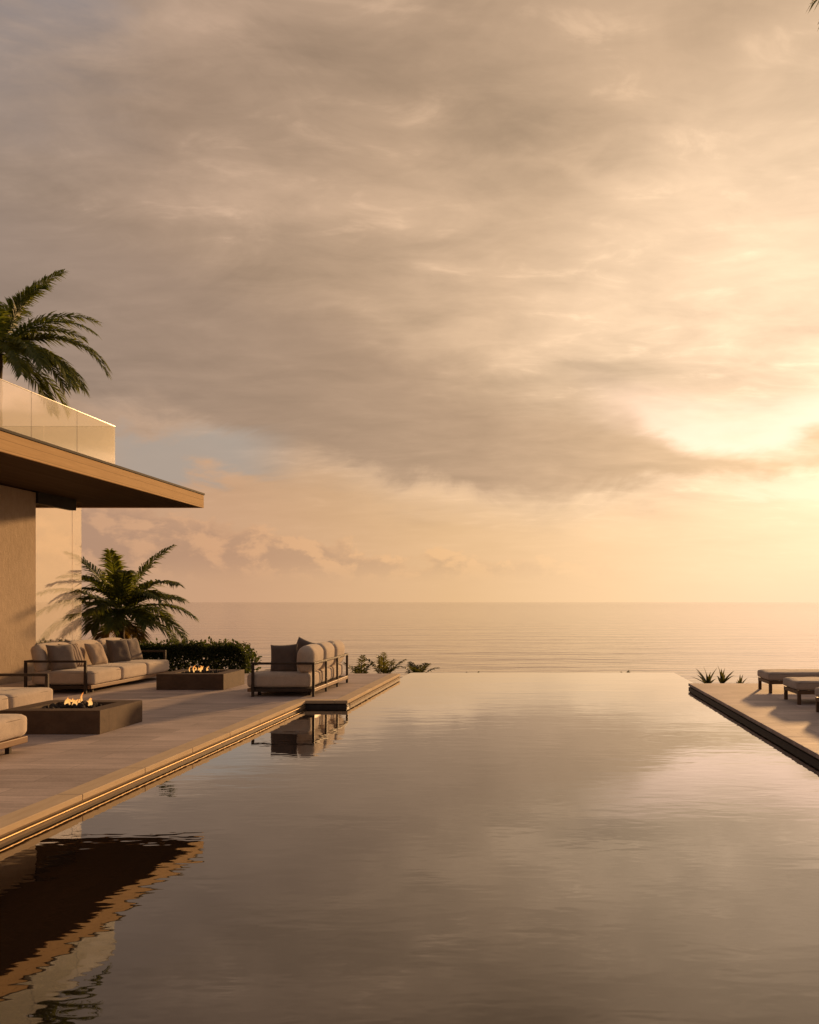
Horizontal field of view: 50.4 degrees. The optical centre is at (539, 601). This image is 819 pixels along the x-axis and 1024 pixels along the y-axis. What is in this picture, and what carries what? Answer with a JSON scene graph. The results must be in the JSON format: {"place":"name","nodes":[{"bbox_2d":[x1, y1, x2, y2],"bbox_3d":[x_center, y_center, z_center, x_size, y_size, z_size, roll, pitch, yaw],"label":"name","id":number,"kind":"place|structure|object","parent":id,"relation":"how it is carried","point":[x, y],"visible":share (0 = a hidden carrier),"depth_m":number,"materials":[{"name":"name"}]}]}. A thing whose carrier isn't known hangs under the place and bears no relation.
{"place":"outdoors","nodes":[
{"label":"outdoors","id":0,"kind":"place"},
{"bbox_2d":[0,673,399,844],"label":"terrace","id":1,"kind":"structure","parent":0,"point":[45,779],"depth_m":10.41,"materials":[{"name":"stone"}]},
{"bbox_2d":[0,714,27,753],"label":"sofa","id":2,"kind":"object","parent":1,"relation":"on","point":[13,728],"visible":1,"depth_m":9.48,"materials":[{"name":"beige fabric"}]},
{"bbox_2d":[0,673,52,709],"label":"sofa","id":3,"kind":"object","parent":1,"relation":"on","point":[11,697],"visible":0.67,"depth_m":12.37,"materials":[{"name":"beige fabric"}]},
{"bbox_2d":[0,693,141,733],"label":"fire table","id":4,"kind":"object","parent":1,"relation":"on","point":[79,716],"visible":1,"depth_m":11.00,"materials":[{"name":"brown concrete"}]},
{"bbox_2d":[24,637,168,693],"bbox_3d":[-8.917,1.236,17.500,1.273,0.927,3.400,0,0,0],"label":"sofa","id":5,"kind":"object","parent":1,"relation":"on","point":[90,676],"visible":0.66,"depth_m":16.14,"materials":[{"name":"beige fabric"}]},
{"bbox_2d":[46,644,76,670],"bbox_3d":[-9.048,1.044,16.159,0.200,0.520,0.520,-22,-10,26],"label":"throw pillow","id":6,"kind":"object","parent":5,"relation":"on","point":[60,652],"visible":0.9,"depth_m":16.07,"materials":[{"name":"grey fabric"}]},
{"bbox_2d":[58,643,83,666],"bbox_3d":[-9.091,1.040,16.580,0.187,0.500,0.500,-23,-5,13],"label":"throw pillow","id":7,"kind":"object","parent":5,"relation":"on","point":[78,655],"visible":0.36,"depth_m":16.64,"materials":[{"name":"beige fabric"}]},
{"bbox_2d":[84,642,107,664],"bbox_3d":[-9.052,1.056,17.420,0.185,0.480,0.480,-24,-3,7],"label":"throw pillow","id":8,"kind":"object","parent":5,"relation":"on","point":[96,654],"visible":1,"depth_m":17.30,"materials":[{"name":"beige fabric"}]},
{"bbox_2d":[106,639,130,662],"bbox_3d":[-9.028,1.044,18.299,0.189,0.520,0.520,-20,-8,23],"label":"throw pillow","id":9,"kind":"object","parent":5,"relation":"on","point":[118,650],"visible":0.99,"depth_m":18.20,"materials":[{"name":"grey fabric"}]},
{"bbox_2d":[120,638,142,659],"bbox_3d":[-9.000,1.045,18.820,0.193,0.520,0.520,-20,-4,11],"label":"throw pillow","id":10,"kind":"object","parent":5,"relation":"on","point":[134,649],"visible":0.73,"depth_m":18.79,"materials":[{"name":"beige fabric"}]},
{"bbox_2d":[0,379,204,683],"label":"villa","id":11,"kind":"object","parent":1,"relation":"on","point":[35,473],"visible":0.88,"depth_m":18.04,"materials":[{"name":"paint"}]},
{"bbox_2d":[156,666,243,689],"bbox_3d":[-6.770,1.477,17.100,1.300,0.445,1.180,0,0,0],"label":"fire table","id":12,"kind":"object","parent":1,"relation":"on","point":[200,678],"visible":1,"depth_m":16.51,"materials":[{"name":"brown concrete"}]},
{"bbox_2d":[247,640,347,696],"bbox_3d":[-4.667,1.239,16.660,1.250,0.921,2.720,0,0,0],"label":"sofa","id":13,"kind":"object","parent":1,"relation":"on","point":[319,666],"visible":0.9,"depth_m":15.40,"materials":[{"name":"beige fabric"}]},
{"bbox_2d":[270,644,297,670],"bbox_3d":[-4.720,1.045,15.740,0.540,0.540,0.190,-3,-9,10],"label":"throw pillow","id":14,"kind":"object","parent":13,"relation":"on","point":[283,653],"visible":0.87,"depth_m":15.66,"materials":[{"name":"grey fabric"}]},
{"bbox_2d":[296,637,315,652],"bbox_3d":[-4.580,0.980,16.599,0.500,0.500,0.180,18,-1,25],"label":"throw pillow","id":15,"kind":"object","parent":13,"relation":"on","point":[301,642],"visible":0.19,"depth_m":16.57,"materials":[{"name":"grey fabric"}]},
{"bbox_2d":[0,673,818,1023],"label":"pool water","id":16,"kind":"structure","parent":0,"point":[526,849],"depth_m":5.72,"materials":[{"name":"brown liquid"}]},
{"bbox_2d":[0,0,818,601],"label":"sky","id":17,"kind":"structure","parent":0,"point":[422,300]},
{"bbox_2d":[36,602,818,682],"bbox_3d":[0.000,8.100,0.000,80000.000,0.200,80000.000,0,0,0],"label":"sea","id":18,"kind":"structure","parent":0,"point":[746,640],"depth_m":224.00,"materials":[{"name":"brown liquid"}]},
{"bbox_2d":[688,683,818,764],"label":"terrace","id":19,"kind":"structure","parent":0,"point":[790,723],"depth_m":13.51,"materials":[{"name":"stone"}]},
{"bbox_2d":[757,669,818,692],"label":"sun lounger","id":20,"kind":"object","parent":19,"relation":"on","point":[770,677],"visible":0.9,"depth_m":15.90,"materials":[{"name":"beige fabric"}]},
{"bbox_2d":[783,677,818,704],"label":"sun lounger","id":21,"kind":"object","parent":19,"relation":"on","point":[799,686],"visible":0.99,"depth_m":14.19,"materials":[{"name":"beige fabric"}]},
{"bbox_2d":[806,0,818,28],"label":"palm tree","id":22,"kind":"object","parent":19,"relation":"on","point":[812,6],"visible":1,"depth_m":14.63,"materials":[{"name":"green plant"}]},
{"bbox_2d":[815,687,818,711],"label":"sun lounger","id":23,"kind":"object","parent":19,"relation":"on","point":[817,698],"visible":1,"depth_m":13.14,"materials":[{"name":"beige fabric"}]},
{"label":"terrain","id":24,"kind":"structure","parent":0,"visible":0},
{"bbox_2d":[0,269,112,427],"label":"palm tree","id":25,"kind":"object","parent":24,"relation":"on","point":[14,345],"visible":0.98,"depth_m":22.28,"materials":[{"name":"green plant"}]},
{"bbox_2d":[36,544,198,642],"bbox_3d":[-11.264,0.719,22.708,4.121,4.562,3.166,0,0,-30],"label":"palm tree","id":26,"kind":"object","parent":24,"relation":"on","point":[124,589],"visible":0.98,"depth_m":22.55,"materials":[{"name":"green plant"}]},
{"bbox_2d":[36,636,262,673],"bbox_3d":[-10.320,1.910,21.073,6.747,2.186,1.267,0,0,0],"label":"hedge","id":27,"kind":"object","parent":24,"relation":"on","point":[215,653],"visible":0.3,"depth_m":20.59,"materials":[{"name":"green plant"}]},
{"bbox_2d":[343,655,374,673],"bbox_3d":[-5.294,2.106,24.976,0.785,1.087,0.953,0,0,-39],"label":"garden plant","id":28,"kind":"object","parent":24,"relation":"on","point":[358,670],"visible":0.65,"depth_m":24.98,"materials":[{"name":"green plant"}]},
{"bbox_2d":[366,652,405,673],"bbox_3d":[-4.681,2.059,25.577,1.306,1.182,1.114,0,0,0],"label":"garden plant","id":29,"kind":"object","parent":24,"relation":"on","point":[381,662],"visible":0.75,"depth_m":25.48,"materials":[{"name":"green plant"}]},
{"bbox_2d":[400,661,438,673],"bbox_3d":[-3.781,2.245,26.073,1.252,0.809,1.186,0,0,-38],"label":"garden plant","id":30,"kind":"object","parent":24,"relation":"on","point":[414,668],"visible":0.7,"depth_m":25.94,"materials":[{"name":"green plant"}]},
{"bbox_2d":[693,668,716,682],"bbox_3d":[4.425,2.289,23.197,0.697,1.122,0.580,0,0,-32],"label":"garden plant","id":31,"kind":"object","parent":24,"relation":"on","point":[707,679],"visible":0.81,"depth_m":23.05,"materials":[{"name":"green plant"}]},
{"bbox_2d":[717,667,733,682],"bbox_3d":[5.050,2.268,23.184,0.473,1.163,0.707,0,0,11],"label":"garden plant","id":32,"kind":"object","parent":24,"relation":"on","point":[722,679],"visible":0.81,"depth_m":23.18,"materials":[{"name":"green plant"}]},
{"bbox_2d":[736,675,745,682],"bbox_3d":[5.449,2.425,22.967,0.379,0.949,0.615,0,0,0],"label":"garden plant","id":33,"kind":"object","parent":24,"relation":"on","point":[740,679],"visible":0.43,"depth_m":23.07,"materials":[{"name":"green plant"}]}
]}

